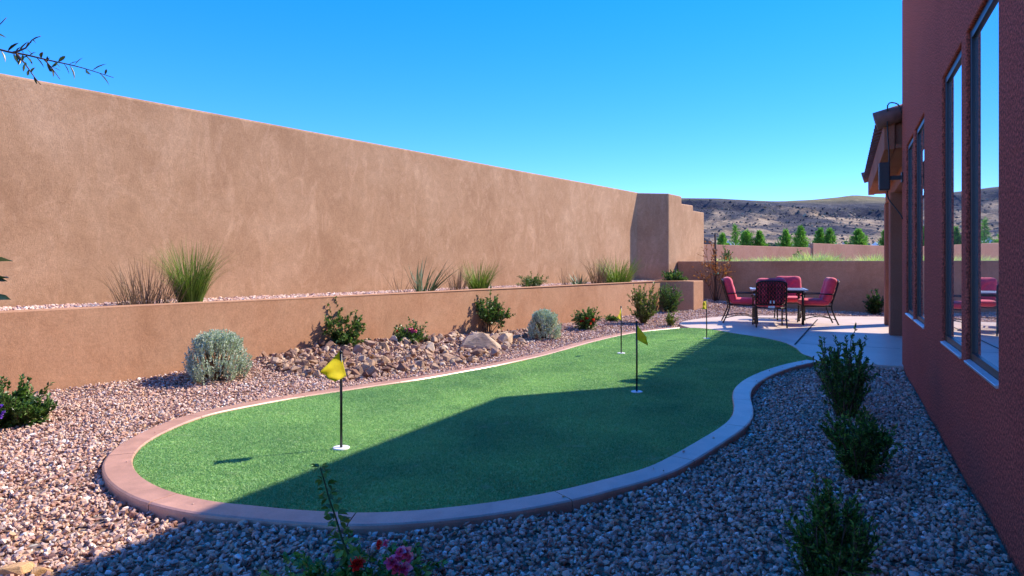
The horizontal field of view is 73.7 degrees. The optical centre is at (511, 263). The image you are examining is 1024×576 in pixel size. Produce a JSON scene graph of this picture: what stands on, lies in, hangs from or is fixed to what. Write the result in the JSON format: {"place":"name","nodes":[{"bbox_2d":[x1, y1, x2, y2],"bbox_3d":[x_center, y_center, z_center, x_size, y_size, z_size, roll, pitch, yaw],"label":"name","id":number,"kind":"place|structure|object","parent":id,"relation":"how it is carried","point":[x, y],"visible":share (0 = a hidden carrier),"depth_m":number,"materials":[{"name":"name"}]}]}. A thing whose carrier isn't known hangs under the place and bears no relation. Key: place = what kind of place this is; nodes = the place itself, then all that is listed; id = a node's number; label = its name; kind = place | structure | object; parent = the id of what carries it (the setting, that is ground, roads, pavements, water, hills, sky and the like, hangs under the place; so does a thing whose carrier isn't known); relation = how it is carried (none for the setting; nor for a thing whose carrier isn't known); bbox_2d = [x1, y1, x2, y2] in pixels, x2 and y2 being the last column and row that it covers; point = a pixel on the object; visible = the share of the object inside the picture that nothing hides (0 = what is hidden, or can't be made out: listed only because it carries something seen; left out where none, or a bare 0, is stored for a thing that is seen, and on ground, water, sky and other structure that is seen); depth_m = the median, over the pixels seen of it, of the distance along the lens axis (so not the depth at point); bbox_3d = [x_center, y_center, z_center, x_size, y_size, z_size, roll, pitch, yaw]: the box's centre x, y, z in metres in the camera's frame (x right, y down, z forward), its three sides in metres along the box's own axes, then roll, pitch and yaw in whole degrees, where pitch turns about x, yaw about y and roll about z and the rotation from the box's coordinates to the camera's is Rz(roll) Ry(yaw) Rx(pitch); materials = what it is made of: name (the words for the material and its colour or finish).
{"place":"outdoors","nodes":[
{"label":"outdoors","id":0,"kind":"place"},
{"bbox_2d":[0,280,654,310],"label":"terrace gravel","id":1,"kind":"structure","parent":0,"point":[67,305],"depth_m":9.93,"materials":[{"name":"beige gravel"}]},
{"bbox_2d":[437,264,473,289],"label":"grass clump","id":2,"kind":"object","parent":1,"relation":"on","point":[458,286],"visible":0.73,"depth_m":12.43,"materials":[{"name":"plant"}]},
{"bbox_2d":[453,256,506,288],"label":"grass clump","id":3,"kind":"object","parent":1,"relation":"on","point":[484,282],"visible":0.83,"depth_m":12.81,"materials":[{"name":"green plant"}]},
{"bbox_2d":[0,0,901,200],"label":"sky","id":4,"kind":"structure","parent":0,"point":[758,100],"materials":[{"name":"blue"}]},
{"bbox_2d":[0,299,1018,575],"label":"ground","id":5,"kind":"structure","parent":0,"point":[206,538],"depth_m":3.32,"materials":[{"name":"gravel"}]},
{"bbox_2d":[0,561,35,575],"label":"boulder","id":6,"kind":"object","parent":5,"relation":"on","point":[19,568],"visible":0.92,"depth_m":2.79,"materials":[{"name":"beige stone"}]},
{"bbox_2d":[0,374,57,427],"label":"flowering shrub","id":7,"kind":"object","parent":5,"relation":"on","point":[23,404],"visible":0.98,"depth_m":5.37,"materials":[{"name":"green plant"}]},
{"bbox_2d":[30,566,52,575],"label":"boulder","id":8,"kind":"object","parent":5,"relation":"on","point":[38,571],"visible":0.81,"depth_m":2.79,"materials":[{"name":"beige stone"}]},
{"bbox_2d":[0,18,113,299],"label":"olive tree","id":9,"kind":"object","parent":5,"relation":"on","point":[28,72],"visible":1,"depth_m":2.55,"materials":[{"name":"green plant"}]},
{"bbox_2d":[181,329,252,384],"bbox_3d":[-3.179,1.010,7.400,0.695,0.642,0.709,0,0,-37],"label":"silver shrub","id":10,"kind":"object","parent":5,"relation":"on","point":[216,343],"visible":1,"depth_m":7.27,"materials":[{"name":"green plant"}]},
{"bbox_2d":[290,366,300,371],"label":"rock","id":11,"kind":"object","parent":5,"relation":"on","point":[293,368],"visible":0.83,"depth_m":7.84,"materials":[{"name":"stone"}]},
{"bbox_2d":[313,370,320,376],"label":"rock","id":12,"kind":"object","parent":5,"relation":"on","point":[317,373],"visible":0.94,"depth_m":7.66,"materials":[{"name":"stone"}]},
{"bbox_2d":[325,340,333,350],"bbox_3d":[-2.406,1.088,9.034,0.091,0.153,0.138,0,0,21],"label":"rock","id":13,"kind":"object","parent":5,"relation":"on","point":[330,343],"visible":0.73,"depth_m":9.03,"materials":[{"name":"stone"}]},
{"bbox_2d":[322,296,369,346],"bbox_3d":[-2.369,0.915,9.459,0.763,0.956,0.862,0,0,0],"label":"leafy shrub","id":14,"kind":"object","parent":5,"relation":"on","point":[347,337],"visible":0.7,"depth_m":9.27,"materials":[{"name":"green plant"}]},
{"bbox_2d":[0,280,702,393],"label":"retaining wall","id":15,"kind":"structure","parent":5,"relation":"on","point":[65,348],"depth_m":8.21,"materials":[{"name":"beige paint"}]},
{"bbox_2d":[0,73,703,307],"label":"boundary wall","id":16,"kind":"structure","parent":5,"relation":"on","point":[92,183],"depth_m":10.39,"materials":[{"name":"beige paint"}]},
{"bbox_2d":[258,463,448,575],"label":"rose bush","id":17,"kind":"object","parent":5,"relation":"on","point":[353,561],"visible":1,"depth_m":2.63,"materials":[{"name":"green plant"}]},
{"bbox_2d":[351,369,360,376],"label":"rock","id":18,"kind":"object","parent":5,"relation":"on","point":[354,372],"visible":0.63,"depth_m":7.77,"materials":[{"name":"stone"}]},
{"bbox_2d":[352,344,363,352],"bbox_3d":[-2.046,1.127,9.072,0.158,0.111,0.098,0,0,-4],"label":"rock","id":19,"kind":"object","parent":5,"relation":"on","point":[358,347],"visible":0.95,"depth_m":9.04,"materials":[{"name":"stone"}]},
{"bbox_2d":[354,366,362,373],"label":"boulder","id":20,"kind":"object","parent":5,"relation":"on","point":[359,369],"visible":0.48,"depth_m":7.85,"materials":[{"name":"stone"}]},
{"bbox_2d":[364,340,375,346],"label":"rock","id":21,"kind":"object","parent":5,"relation":"on","point":[369,343],"visible":0.87,"depth_m":9.38,"materials":[{"name":"stone"}]},
{"bbox_2d":[367,359,374,365],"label":"rock","id":22,"kind":"object","parent":5,"relation":"on","point":[371,362],"visible":0.49,"depth_m":8.33,"materials":[{"name":"stone"}]},
{"bbox_2d":[366,365,379,376],"bbox_3d":[-1.606,1.229,7.774,0.186,0.114,0.093,-35,-25,12],"label":"rock","id":23,"kind":"object","parent":5,"relation":"on","point":[371,370],"visible":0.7,"depth_m":7.74,"materials":[{"name":"stone"}]},
{"bbox_2d":[380,342,389,350],"bbox_3d":[-1.748,1.146,9.378,0.137,0.144,0.075,0,0,-12],"label":"rock","id":24,"kind":"object","parent":5,"relation":"on","point":[384,345],"visible":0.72,"depth_m":9.35,"materials":[{"name":"stone"}]},
{"bbox_2d":[380,356,390,362],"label":"rock","id":25,"kind":"object","parent":5,"relation":"on","point":[386,359],"visible":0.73,"depth_m":8.62,"materials":[{"name":"stone"}]},
{"bbox_2d":[256,328,534,381],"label":"rubble chips","id":26,"kind":"object","parent":5,"relation":"on","point":[267,362],"visible":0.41,"depth_m":8.74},
{"bbox_2d":[270,357,279,364],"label":"rock","id":27,"kind":"object","parent":26,"relation":"on","point":[274,360],"visible":0.97,"depth_m":8.11,"materials":[{"name":"stone"}]},
{"bbox_2d":[299,360,309,366],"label":"rock","id":28,"kind":"object","parent":26,"relation":"on","point":[304,363],"visible":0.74,"depth_m":8.14,"materials":[{"name":"stone"}]},
{"bbox_2d":[318,339,325,347],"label":"rock","id":29,"kind":"object","parent":26,"relation":"on","point":[321,343],"visible":0.86,"depth_m":9.06,"materials":[{"name":"stone"}]},
{"bbox_2d":[318,361,327,368],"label":"rock","id":30,"kind":"object","parent":26,"relation":"on","point":[321,363],"visible":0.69,"depth_m":8.18,"materials":[{"name":"stone"}]},
{"bbox_2d":[396,363,407,371],"bbox_3d":[-1.296,1.233,8.059,0.150,0.121,0.139,-40,-15,-28],"label":"rock","id":31,"kind":"object","parent":5,"relation":"on","point":[402,367],"visible":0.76,"depth_m":8.02,"materials":[{"name":"stone"}]},
{"bbox_2d":[394,317,428,343],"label":"flowering shrub","id":32,"kind":"object","parent":5,"relation":"on","point":[414,333],"visible":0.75,"depth_m":10.04,"materials":[{"name":"green plant"}]},
{"bbox_2d":[416,361,424,366],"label":"rock","id":33,"kind":"object","parent":5,"relation":"on","point":[420,363],"visible":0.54,"depth_m":8.35,"materials":[{"name":"stone"}]},
{"bbox_2d":[426,342,434,350],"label":"rock","id":34,"kind":"object","parent":5,"relation":"on","point":[430,345],"visible":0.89,"depth_m":9.68,"materials":[{"name":"stone"}]},
{"bbox_2d":[432,363,439,369],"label":"rock","id":35,"kind":"object","parent":5,"relation":"on","point":[435,366],"visible":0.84,"depth_m":8.18,"materials":[{"name":"stone"}]},
{"bbox_2d":[102,327,819,534],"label":"kerb","id":36,"kind":"structure","parent":5,"relation":"on","point":[123,480],"depth_m":3.69,"materials":[{"name":"beige concrete"}]},
{"bbox_2d":[132,328,812,512],"bbox_3d":[1.426,1.250,8.078,3.601,0.001,10.916,0,0,35],"label":"putting green","id":37,"kind":"object","parent":5,"relation":"on","point":[451,438],"visible":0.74,"depth_m":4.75,"materials":[{"name":"green plant"}]},
{"bbox_2d":[320,350,345,447],"bbox_3d":[-1.189,0.942,4.545,0.070,0.716,0.190,0,0,26],"label":"golf flag","id":38,"kind":"object","parent":37,"relation":"on","point":[333,369],"visible":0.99,"depth_m":4.60,"materials":[{"name":"yellow fabric"}]},
{"bbox_2d":[333,445,349,450],"bbox_3d":[-1.155,1.244,4.618,0.112,0.012,0.112,0,0,0],"label":"golf cup","id":39,"kind":"object","parent":37,"relation":"on","point":[344,447],"visible":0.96,"depth_m":4.61,"materials":[{"name":"white plastic"}]},
{"bbox_2d":[617,306,621,352],"bbox_3d":[1.482,0.943,9.460,0.051,0.713,0.169,0,0,21],"label":"golf flag","id":40,"kind":"object","parent":37,"relation":"on","point":[619,316],"visible":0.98,"depth_m":9.52,"materials":[{"name":"yellow fabric"}]},
{"bbox_2d":[635,321,647,390],"bbox_3d":[1.269,0.926,6.598,0.067,0.748,0.162,0,0,-31],"label":"golf flag","id":41,"kind":"object","parent":37,"relation":"on","point":[641,336],"visible":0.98,"depth_m":6.64,"materials":[{"name":"yellow fabric"}]},
{"bbox_2d":[702,299,706,337],"bbox_3d":[3.195,0.943,11.356,0.050,0.714,0.171,0,0,36],"label":"golf flag","id":42,"kind":"object","parent":37,"relation":"on","point":[704,304],"visible":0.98,"depth_m":11.40,"materials":[{"name":"yellow fabric"}]},
{"bbox_2d":[470,349,485,354],"bbox_3d":[-0.473,1.217,9.493,0.219,0.079,0.169,-1,-12,-8],"label":"rock","id":43,"kind":"object","parent":5,"relation":"on","point":[478,351],"visible":0.99,"depth_m":9.44,"materials":[{"name":"stone"}]},
{"bbox_2d":[461,333,500,349],"bbox_3d":[-0.439,1.186,10.258,0.676,0.331,0.425,0,0,-10],"label":"boulder","id":44,"kind":"object","parent":5,"relation":"on","point":[481,340],"visible":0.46,"depth_m":10.09,"materials":[{"name":"stone"}]},
{"bbox_2d":[491,347,499,356],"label":"rock","id":45,"kind":"object","parent":5,"relation":"on","point":[495,351],"visible":0.95,"depth_m":9.40,"materials":[{"name":"stone"}]},
{"bbox_2d":[475,285,516,333],"bbox_3d":[-0.433,0.796,11.931,0.758,0.873,0.799,0,0,-41],"label":"leafy shrub","id":46,"kind":"object","parent":5,"relation":"on","point":[488,314],"visible":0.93,"depth_m":11.79,"materials":[{"name":"green plant"}]},
{"bbox_2d":[497,333,512,343],"bbox_3d":[-0.104,1.215,10.796,0.209,0.264,0.325,0,0,41],"label":"boulder","id":47,"kind":"object","parent":5,"relation":"on","point":[504,337],"visible":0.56,"depth_m":10.72,"materials":[{"name":"stone"}]},
{"bbox_2d":[527,307,561,339],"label":"silver shrub","id":48,"kind":"object","parent":5,"relation":"on","point":[543,327],"visible":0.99,"depth_m":11.38,"materials":[{"name":"green plant"}]},
{"bbox_2d":[570,306,601,330],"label":"flowering shrub","id":49,"kind":"object","parent":5,"relation":"on","point":[587,320],"visible":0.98,"depth_m":13.15,"materials":[{"name":"green plant"}]},
{"bbox_2d":[604,314,619,321],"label":"seedling","id":50,"kind":"object","parent":5,"relation":"on","point":[610,318],"visible":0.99,"depth_m":14.78,"materials":[{"name":"green plant"}]},
{"bbox_2d":[628,282,659,323],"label":"leafy shrub","id":51,"kind":"object","parent":5,"relation":"on","point":[643,314],"visible":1,"depth_m":14.49,"materials":[{"name":"green plant"}]},
{"bbox_2d":[658,283,683,312],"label":"leafy shrub","id":52,"kind":"object","parent":5,"relation":"on","point":[669,301],"visible":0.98,"depth_m":17.54,"materials":[{"name":"green plant"}]},
{"bbox_2d":[664,310,678,325],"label":"seedling","id":53,"kind":"object","parent":5,"relation":"on","point":[669,320],"visible":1,"depth_m":13.92,"materials":[{"name":"green plant"}]},
{"bbox_2d":[693,240,734,300],"bbox_3d":[5.835,0.188,19.712,1.131,1.789,1.187,0,0,-45],"label":"sapling","id":54,"kind":"object","parent":5,"relation":"on","point":[716,274],"visible":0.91,"depth_m":19.63,"materials":[{"name":"brown plant"}]},
{"bbox_2d":[714,234,716,301],"bbox_3d":[5.851,0.103,19.640,0.072,1.951,0.067,0,0,-22],"label":"stake","id":55,"kind":"object","parent":5,"relation":"on","point":[715,287],"visible":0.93,"depth_m":19.62,"materials":[{"name":"brown wood"}]},
{"bbox_2d":[678,261,883,312],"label":"patio wall","id":56,"kind":"structure","parent":5,"relation":"on","point":[858,280],"depth_m":18.81,"materials":[{"name":"beige paint"}]},
{"bbox_2d":[775,469,887,575],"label":"evergreen shrub","id":57,"kind":"object","parent":5,"relation":"on","point":[825,548],"visible":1,"depth_m":2.65,"materials":[{"name":"green plant"}]},
{"bbox_2d":[812,323,880,418],"bbox_3d":[2.753,0.882,5.649,0.529,0.805,0.574,0,0,45],"label":"evergreen shrub","id":58,"kind":"object","parent":5,"relation":"on","point":[843,389],"visible":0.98,"depth_m":5.60,"materials":[{"name":"green plant"}]},
{"bbox_2d":[818,405,905,485],"bbox_3d":[2.045,1.070,4.000,0.454,0.445,0.435,0,0,31],"label":"evergreen shrub","id":59,"kind":"object","parent":5,"relation":"on","point":[859,450],"visible":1,"depth_m":3.98,"materials":[{"name":"green plant"}]},
{"bbox_2d":[862,288,883,314],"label":"leafy shrub","id":60,"kind":"object","parent":5,"relation":"on","point":[875,304],"visible":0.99,"depth_m":17.02,"materials":[{"name":"green plant"}]},
{"bbox_2d":[861,0,1023,575],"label":"house","id":61,"kind":"structure","parent":5,"relation":"on","point":[943,172],"depth_m":4.09,"materials":[{"name":"red paint"}]},
{"bbox_2d":[905,138,912,319],"bbox_3d":[4.396,-0.393,7.521,0.059,1.965,0.908,0,0,26],"label":"window","id":62,"kind":"structure","parent":61,"relation":"in","point":[910,147],"depth_m":7.84,"materials":[{"name":"brown metal"}]},
{"bbox_2d":[913,118,923,328],"bbox_3d":[3.934,-0.393,6.567,0.059,1.965,0.948,0,0,26],"label":"window","id":63,"kind":"structure","parent":61,"relation":"in","point":[919,321],"depth_m":6.82,"materials":[{"name":"brown metal"}]},
{"bbox_2d":[940,51,960,358],"bbox_3d":[2.986,-0.393,4.615,0.059,1.965,0.928,0,0,26],"label":"window","id":64,"kind":"structure","parent":61,"relation":"in","point":[952,341],"depth_m":4.77,"materials":[{"name":"brown metal"}]},
{"bbox_2d":[964,0,998,388],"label":"window","id":65,"kind":"structure","parent":61,"relation":"in","point":[984,36],"depth_m":3.69,"materials":[{"name":"brown metal"}]},
{"bbox_2d":[681,195,884,243],"bbox_3d":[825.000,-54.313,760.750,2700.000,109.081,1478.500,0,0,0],"label":"hill","id":66,"kind":"structure","parent":0,"point":[862,204],"depth_m":586.78,"materials":[{"name":"beige soil"}]},
{"bbox_2d":[704,238,712,244],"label":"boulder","id":67,"kind":"object","parent":66,"relation":"on","point":[707,240],"visible":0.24,"depth_m":57.56,"materials":[{"name":"stone"}]},
{"bbox_2d":[717,232,731,244],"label":"pine tree","id":68,"kind":"object","parent":66,"relation":"on","point":[722,239],"visible":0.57,"depth_m":69.74,"materials":[{"name":"green plant"}]},
{"bbox_2d":[719,245,733,260],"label":"bush","id":69,"kind":"object","parent":66,"relation":"on","point":[728,254],"visible":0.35,"depth_m":25.94,"materials":[{"name":"green plant"}]},
{"bbox_2d":[730,223,740,244],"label":"pine tree","id":70,"kind":"object","parent":66,"relation":"on","point":[735,236],"visible":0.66,"depth_m":77.85,"materials":[{"name":"green plant"}]},
{"bbox_2d":[738,229,756,245],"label":"pine tree","id":71,"kind":"object","parent":66,"relation":"on","point":[746,238],"visible":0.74,"depth_m":69.68,"materials":[{"name":"green plant"}]},
{"bbox_2d":[752,230,767,245],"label":"pine tree","id":72,"kind":"object","parent":66,"relation":"on","point":[760,239],"visible":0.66,"depth_m":69.73,"materials":[{"name":"green plant"}]},
{"bbox_2d":[748,255,781,260],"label":"field grass","id":73,"kind":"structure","parent":66,"relation":"on","point":[766,258],"depth_m":24.94,"materials":[{"name":"green plant"}]},
{"bbox_2d":[681,199,883,243],"bbox_3d":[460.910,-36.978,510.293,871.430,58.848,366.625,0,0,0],"label":"hillside rocks","id":74,"kind":"object","parent":66,"relation":"on","point":[829,224],"visible":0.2,"depth_m":569.92,"materials":[{"name":"brown stone"}]},
{"bbox_2d":[775,228,793,246],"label":"pine tree","id":75,"kind":"object","parent":66,"relation":"on","point":[786,237],"visible":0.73,"depth_m":67.79,"materials":[{"name":"green plant"}]},
{"bbox_2d":[704,243,883,260],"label":"wall","id":76,"kind":"structure","parent":66,"relation":"on","point":[756,252],"depth_m":31.78,"materials":[{"name":"paint"}]},
{"bbox_2d":[716,240,879,246],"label":"desert scrub","id":77,"kind":"object","parent":66,"relation":"on","point":[776,245],"visible":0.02,"depth_m":119.11,"materials":[{"name":"plant"}]},
{"bbox_2d":[772,253,826,260],"bbox_3d":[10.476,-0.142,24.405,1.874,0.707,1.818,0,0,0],"label":"field grass","id":78,"kind":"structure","parent":66,"relation":"on","point":[819,259],"depth_m":24.26,"materials":[{"name":"green plant"}]},
{"bbox_2d":[792,224,809,246],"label":"pine tree","id":79,"kind":"object","parent":66,"relation":"on","point":[799,239],"visible":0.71,"depth_m":65.75,"materials":[{"name":"green plant"}]},
{"bbox_2d":[812,227,823,243],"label":"pine tree","id":80,"kind":"object","parent":66,"relation":"on","point":[819,232],"visible":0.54,"depth_m":67.86,"materials":[{"name":"green plant"}]},
{"bbox_2d":[797,250,848,260],"bbox_3d":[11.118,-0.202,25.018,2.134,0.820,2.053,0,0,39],"label":"field grass","id":81,"kind":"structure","parent":66,"relation":"on","point":[819,256],"depth_m":24.80,"materials":[{"name":"green plant"}]},
{"bbox_2d":[820,227,837,243],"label":"pine tree","id":82,"kind":"object","parent":66,"relation":"on","point":[829,237],"visible":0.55,"depth_m":66.85,"materials":[{"name":"green plant"}]},
{"bbox_2d":[824,255,854,260],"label":"field grass","id":83,"kind":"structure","parent":66,"relation":"on","point":[849,259],"depth_m":24.79,"materials":[{"name":"green plant"}]},
{"bbox_2d":[843,228,869,244],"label":"pine tree","id":84,"kind":"object","parent":66,"relation":"on","point":[859,237],"visible":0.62,"depth_m":65.72,"materials":[{"name":"green plant"}]},
{"bbox_2d":[844,252,883,260],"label":"field grass","id":85,"kind":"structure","parent":66,"relation":"on","point":[868,257],"depth_m":22.89,"materials":[{"name":"green plant"}]},
{"bbox_2d":[876,230,883,245],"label":"pine tree","id":86,"kind":"object","parent":66,"relation":"on","point":[881,241],"visible":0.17,"depth_m":66.03,"materials":[{"name":"green plant"}]},
{"bbox_2d":[679,316,903,369],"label":"patio","id":87,"kind":"structure","parent":0,"point":[882,348],"depth_m":12.34,"materials":[{"name":"beige concrete"}]},
{"bbox_2d":[721,277,757,322],"bbox_3d":[4.851,0.758,14.562,0.752,0.969,0.620,0,0,14],"label":"patio chair","id":88,"kind":"object","parent":87,"relation":"on","point":[732,298],"visible":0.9,"depth_m":14.35,"materials":[{"name":"brown metal"}]},
{"bbox_2d":[751,278,787,327],"bbox_3d":[5.118,0.758,13.571,0.620,0.969,0.752,0,0,14],"label":"patio chair","id":89,"kind":"object","parent":87,"relation":"on","point":[771,293],"visible":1,"depth_m":13.30,"materials":[{"name":"brown metal"}]},
{"bbox_2d":[749,287,807,324],"bbox_3d":[5.620,0.877,14.450,1.100,0.720,1.100,0,0,18],"label":"patio table","id":90,"kind":"object","parent":87,"relation":"on","point":[796,290],"visible":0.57,"depth_m":13.89,"materials":[{"name":"grey metal"}]},
{"bbox_2d":[774,276,805,320],"bbox_3d":[6.234,0.758,15.349,0.620,0.969,0.752,0,0,16],"label":"patio chair","id":91,"kind":"object","parent":87,"relation":"on","point":[793,281],"visible":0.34,"depth_m":15.44,"materials":[{"name":"brown metal"}]},
{"bbox_2d":[796,277,838,324],"bbox_3d":[6.329,0.758,14.148,0.752,0.969,0.620,0,0,14],"label":"patio chair","id":92,"kind":"object","parent":87,"relation":"on","point":[828,292],"visible":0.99,"depth_m":13.90,"materials":[{"name":"brown metal"}]},
{"label":"terrace ground","id":93,"kind":"structure","parent":0,"visible":0},
{"bbox_2d":[98,251,210,304],"bbox_3d":[-4.258,0.181,8.104,1.200,0.698,1.352,0,0,-44],"label":"grass clump","id":94,"kind":"object","parent":93,"relation":"on","point":[146,300],"visible":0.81,"depth_m":8.01,"materials":[{"name":"plant"}]},
{"bbox_2d":[137,238,236,302],"bbox_3d":[-4.048,0.079,8.498,1.439,0.902,1.574,0,0,0],"label":"grass clump","id":95,"kind":"object","parent":93,"relation":"on","point":[197,291],"visible":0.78,"depth_m":8.38,"materials":[{"name":"green plant"}]},
{"bbox_2d":[385,265,416,292],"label":"grass clump","id":96,"kind":"object","parent":93,"relation":"on","point":[398,284],"visible":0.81,"depth_m":11.30,"materials":[{"name":"plant"}]},
{"bbox_2d":[402,258,463,291],"bbox_3d":[-1.315,0.181,11.783,0.858,0.697,1.002,0,0,-37],"label":"yucca","id":97,"kind":"object","parent":93,"relation":"on","point":[419,286],"visible":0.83,"depth_m":11.71,"materials":[{"name":"green plant"}]},
{"bbox_2d":[517,271,548,286],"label":"plant","id":98,"kind":"object","parent":93,"relation":"on","point":[527,281],"visible":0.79,"depth_m":14.12,"materials":[{"name":"green plant"}]},
{"bbox_2d":[558,269,574,284],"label":"grass clump","id":99,"kind":"object","parent":93,"relation":"on","point":[563,281],"visible":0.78,"depth_m":15.46,"materials":[{"name":"plant"}]},
{"bbox_2d":[570,269,588,283],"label":"yucca","id":100,"kind":"object","parent":93,"relation":"on","point":[580,281],"visible":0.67,"depth_m":16.00,"materials":[{"name":"green plant"}]},
{"bbox_2d":[577,257,613,283],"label":"grass clump","id":101,"kind":"object","parent":93,"relation":"on","point":[600,279],"visible":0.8,"depth_m":16.65,"materials":[{"name":"plant"}]},
{"bbox_2d":[589,252,646,282],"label":"grass clump","id":102,"kind":"object","parent":93,"relation":"on","point":[614,277],"visible":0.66,"depth_m":17.19,"materials":[{"name":"green plant"}]},
{"bbox_2d":[661,269,687,280],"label":"shrub","id":103,"kind":"object","parent":93,"relation":"on","point":[672,276],"visible":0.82,"depth_m":18.78,"materials":[{"name":"green plant"}]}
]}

